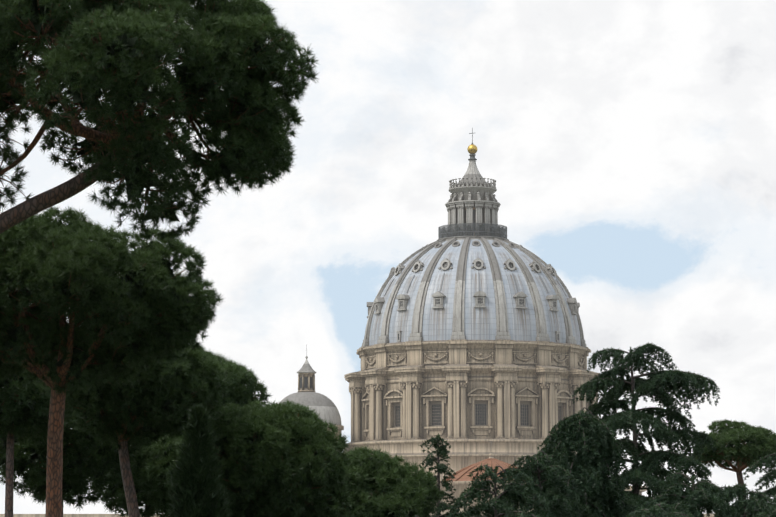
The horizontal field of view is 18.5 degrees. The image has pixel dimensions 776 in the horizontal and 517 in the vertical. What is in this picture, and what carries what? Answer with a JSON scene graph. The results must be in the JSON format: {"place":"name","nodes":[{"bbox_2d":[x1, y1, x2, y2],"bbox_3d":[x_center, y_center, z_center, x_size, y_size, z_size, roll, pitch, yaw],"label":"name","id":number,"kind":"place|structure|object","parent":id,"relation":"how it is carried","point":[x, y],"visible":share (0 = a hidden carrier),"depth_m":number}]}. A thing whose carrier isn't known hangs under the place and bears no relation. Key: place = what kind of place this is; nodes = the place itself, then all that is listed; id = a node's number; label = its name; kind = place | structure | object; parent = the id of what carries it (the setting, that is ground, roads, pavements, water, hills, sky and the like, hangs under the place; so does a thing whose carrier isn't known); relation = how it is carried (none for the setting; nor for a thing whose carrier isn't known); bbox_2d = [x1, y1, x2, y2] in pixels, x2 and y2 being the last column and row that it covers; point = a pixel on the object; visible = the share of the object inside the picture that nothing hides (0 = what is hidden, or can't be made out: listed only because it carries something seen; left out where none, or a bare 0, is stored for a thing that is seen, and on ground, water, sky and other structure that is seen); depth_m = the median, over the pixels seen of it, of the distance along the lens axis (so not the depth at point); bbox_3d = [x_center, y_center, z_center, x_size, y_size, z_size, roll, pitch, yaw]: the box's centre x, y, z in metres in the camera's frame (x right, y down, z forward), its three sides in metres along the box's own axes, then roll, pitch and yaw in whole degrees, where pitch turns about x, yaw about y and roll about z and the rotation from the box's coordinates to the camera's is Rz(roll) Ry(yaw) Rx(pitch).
{"place":"outdoors","nodes":[
{"label":"outdoors","id":0,"kind":"place"},
{"bbox_2d":[0,206,224,516],"bbox_3d":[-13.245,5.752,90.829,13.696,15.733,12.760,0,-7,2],"label":"pine","id":1,"kind":"object","parent":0,"point":[116,259],"depth_m":89.53},
{"bbox_2d":[34,339,230,516],"bbox_3d":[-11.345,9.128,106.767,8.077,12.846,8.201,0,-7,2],"label":"pine","id":2,"kind":"object","parent":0,"point":[205,377],"depth_m":105.35},
{"bbox_2d":[0,0,320,242],"bbox_3d":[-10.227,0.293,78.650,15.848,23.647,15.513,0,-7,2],"label":"pine","id":3,"kind":"object","parent":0,"point":[61,62],"depth_m":76.10},
{"bbox_2d":[212,352,272,407],"bbox_3d":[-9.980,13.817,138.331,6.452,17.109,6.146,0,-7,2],"label":"pine","id":4,"kind":"object","parent":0,"point":[247,388],"depth_m":137.66},
{"bbox_2d":[280,356,343,446],"bbox_3d":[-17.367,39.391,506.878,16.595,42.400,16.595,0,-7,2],"label":"small dome","id":5,"kind":"structure","parent":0,"point":[324,406],"depth_m":504.49},
{"bbox_2d":[0,0,775,513],"label":"sky","id":6,"kind":"structure","parent":0,"point":[629,146]},
{"bbox_2d":[440,453,537,508],"bbox_3d":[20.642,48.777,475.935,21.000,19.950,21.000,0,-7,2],"label":"roof","id":7,"kind":"structure","parent":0,"point":[461,480],"depth_m":471.06},
{"bbox_2d":[509,511,523,516],"bbox_3d":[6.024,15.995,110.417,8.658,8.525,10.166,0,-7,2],"label":"tree","id":8,"kind":"object","parent":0,"point":[514,515],"depth_m":111.07},
{"bbox_2d":[533,342,721,514],"bbox_3d":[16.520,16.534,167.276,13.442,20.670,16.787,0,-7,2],"label":"tall cedar","id":9,"kind":"object","parent":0,"point":[651,472],"depth_m":165.85},
{"bbox_2d":[626,502,693,516],"bbox_3d":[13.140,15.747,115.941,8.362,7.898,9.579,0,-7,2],"label":"tree","id":10,"kind":"object","parent":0,"point":[653,512],"depth_m":115.58},
{"bbox_2d":[692,419,775,485],"bbox_3d":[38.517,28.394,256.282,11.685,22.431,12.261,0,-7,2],"label":"pine","id":11,"kind":"object","parent":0,"point":[762,435],"depth_m":254.78},
{"label":"ground","id":12,"kind":"structure","parent":0,"visible":0},
{"bbox_2d":[0,311,78,516],"bbox_3d":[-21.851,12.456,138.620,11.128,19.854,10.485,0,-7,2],"label":"pine","id":13,"kind":"object","parent":12,"relation":"on","point":[11,409],"depth_m":137.58},
{"bbox_2d":[0,386,137,516],"bbox_3d":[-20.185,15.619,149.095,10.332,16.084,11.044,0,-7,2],"label":"pine","id":14,"kind":"object","parent":12,"relation":"on","point":[34,478],"depth_m":146.79},
{"bbox_2d":[89,435,174,516],"bbox_3d":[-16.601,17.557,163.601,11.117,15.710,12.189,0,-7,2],"label":"pine","id":15,"kind":"object","parent":12,"relation":"on","point":[115,498],"depth_m":161.80},
{"bbox_2d":[131,421,186,516],"bbox_3d":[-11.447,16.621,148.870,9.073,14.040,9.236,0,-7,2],"label":"pine","id":16,"kind":"object","parent":12,"relation":"on","point":[154,470],"depth_m":147.69},
{"bbox_2d":[164,404,231,516],"bbox_3d":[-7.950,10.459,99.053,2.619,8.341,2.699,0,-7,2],"label":"cypress","id":17,"kind":"object","parent":12,"relation":"on","point":[194,484],"visible":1,"depth_m":98.81},
{"bbox_2d":[180,397,352,516],"bbox_3d":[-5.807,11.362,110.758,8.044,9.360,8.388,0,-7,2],"label":"pine","id":18,"kind":"object","parent":12,"relation":"on","point":[311,428],"depth_m":108.51},
{"bbox_2d":[0,486,713,516],"bbox_3d":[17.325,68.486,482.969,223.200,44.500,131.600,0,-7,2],"label":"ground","id":19,"kind":"structure","parent":12,"relation":"on","point":[112,515],"depth_m":489.70},
{"bbox_2d":[344,340,599,480],"bbox_3d":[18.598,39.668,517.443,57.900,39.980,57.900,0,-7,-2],"label":"drum","id":20,"kind":"object","parent":19,"relation":"on","point":[476,401],"visible":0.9,"depth_m":495.91},
{"bbox_2d":[369,239,580,345],"bbox_3d":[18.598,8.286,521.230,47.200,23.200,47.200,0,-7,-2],"label":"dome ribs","id":21,"kind":"object","parent":20,"relation":"on","point":[479,323],"visible":0.44,"depth_m":502.81},
{"bbox_2d":[437,128,508,240],"bbox_3d":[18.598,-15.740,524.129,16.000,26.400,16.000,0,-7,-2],"label":"lantern","id":22,"kind":"object","parent":21,"relation":"on","point":[472,204],"visible":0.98,"depth_m":519.33},
{"bbox_2d":[361,237,586,346],"bbox_3d":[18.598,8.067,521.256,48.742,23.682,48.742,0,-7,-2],"label":"st peters ribs","id":23,"kind":"object","parent":21,"relation":"attached to","point":[536,265],"visible":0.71,"depth_m":505.09},
{"bbox_2d":[325,444,445,516],"bbox_3d":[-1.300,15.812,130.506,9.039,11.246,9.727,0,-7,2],"label":"pine","id":24,"kind":"object","parent":12,"relation":"on","point":[407,481],"depth_m":128.64},
{"bbox_2d":[419,434,460,516],"bbox_3d":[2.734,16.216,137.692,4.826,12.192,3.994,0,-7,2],"label":"young cedar","id":25,"kind":"object","parent":12,"relation":"on","point":[442,452],"depth_m":138.12},
{"bbox_2d":[450,463,551,516],"bbox_3d":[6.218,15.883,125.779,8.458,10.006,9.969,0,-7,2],"label":"tree","id":26,"kind":"object","parent":12,"relation":"on","point":[518,496],"depth_m":126.27},
{"bbox_2d":[488,450,596,516],"bbox_3d":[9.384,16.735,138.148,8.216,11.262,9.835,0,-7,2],"label":"tree","id":27,"kind":"object","parent":12,"relation":"on","point":[565,503],"depth_m":137.83},
{"bbox_2d":[536,407,633,516],"bbox_3d":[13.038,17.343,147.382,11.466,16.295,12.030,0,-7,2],"label":"round cedar","id":28,"kind":"object","parent":12,"relation":"on","point":[594,473],"depth_m":146.52},
{"bbox_2d":[634,472,740,516],"bbox_3d":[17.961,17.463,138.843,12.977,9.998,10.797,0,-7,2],"label":"tree","id":29,"kind":"object","parent":12,"relation":"on","point":[715,500],"depth_m":137.70},
{"bbox_2d":[713,482,775,516],"bbox_3d":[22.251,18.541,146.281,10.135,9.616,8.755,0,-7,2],"label":"tree","id":30,"kind":"object","parent":12,"relation":"on","point":[750,504],"depth_m":146.77},
{"bbox_2d":[743,452,775,515],"bbox_3d":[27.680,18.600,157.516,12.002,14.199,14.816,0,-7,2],"label":"cedar","id":31,"kind":"object","parent":12,"relation":"on","point":[768,477],"depth_m":156.87},
{"bbox_2d":[752,509,775,516],"bbox_3d":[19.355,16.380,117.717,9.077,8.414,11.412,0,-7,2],"label":"tree","id":32,"kind":"object","parent":12,"relation":"on","point":[771,514],"depth_m":118.09}
]}

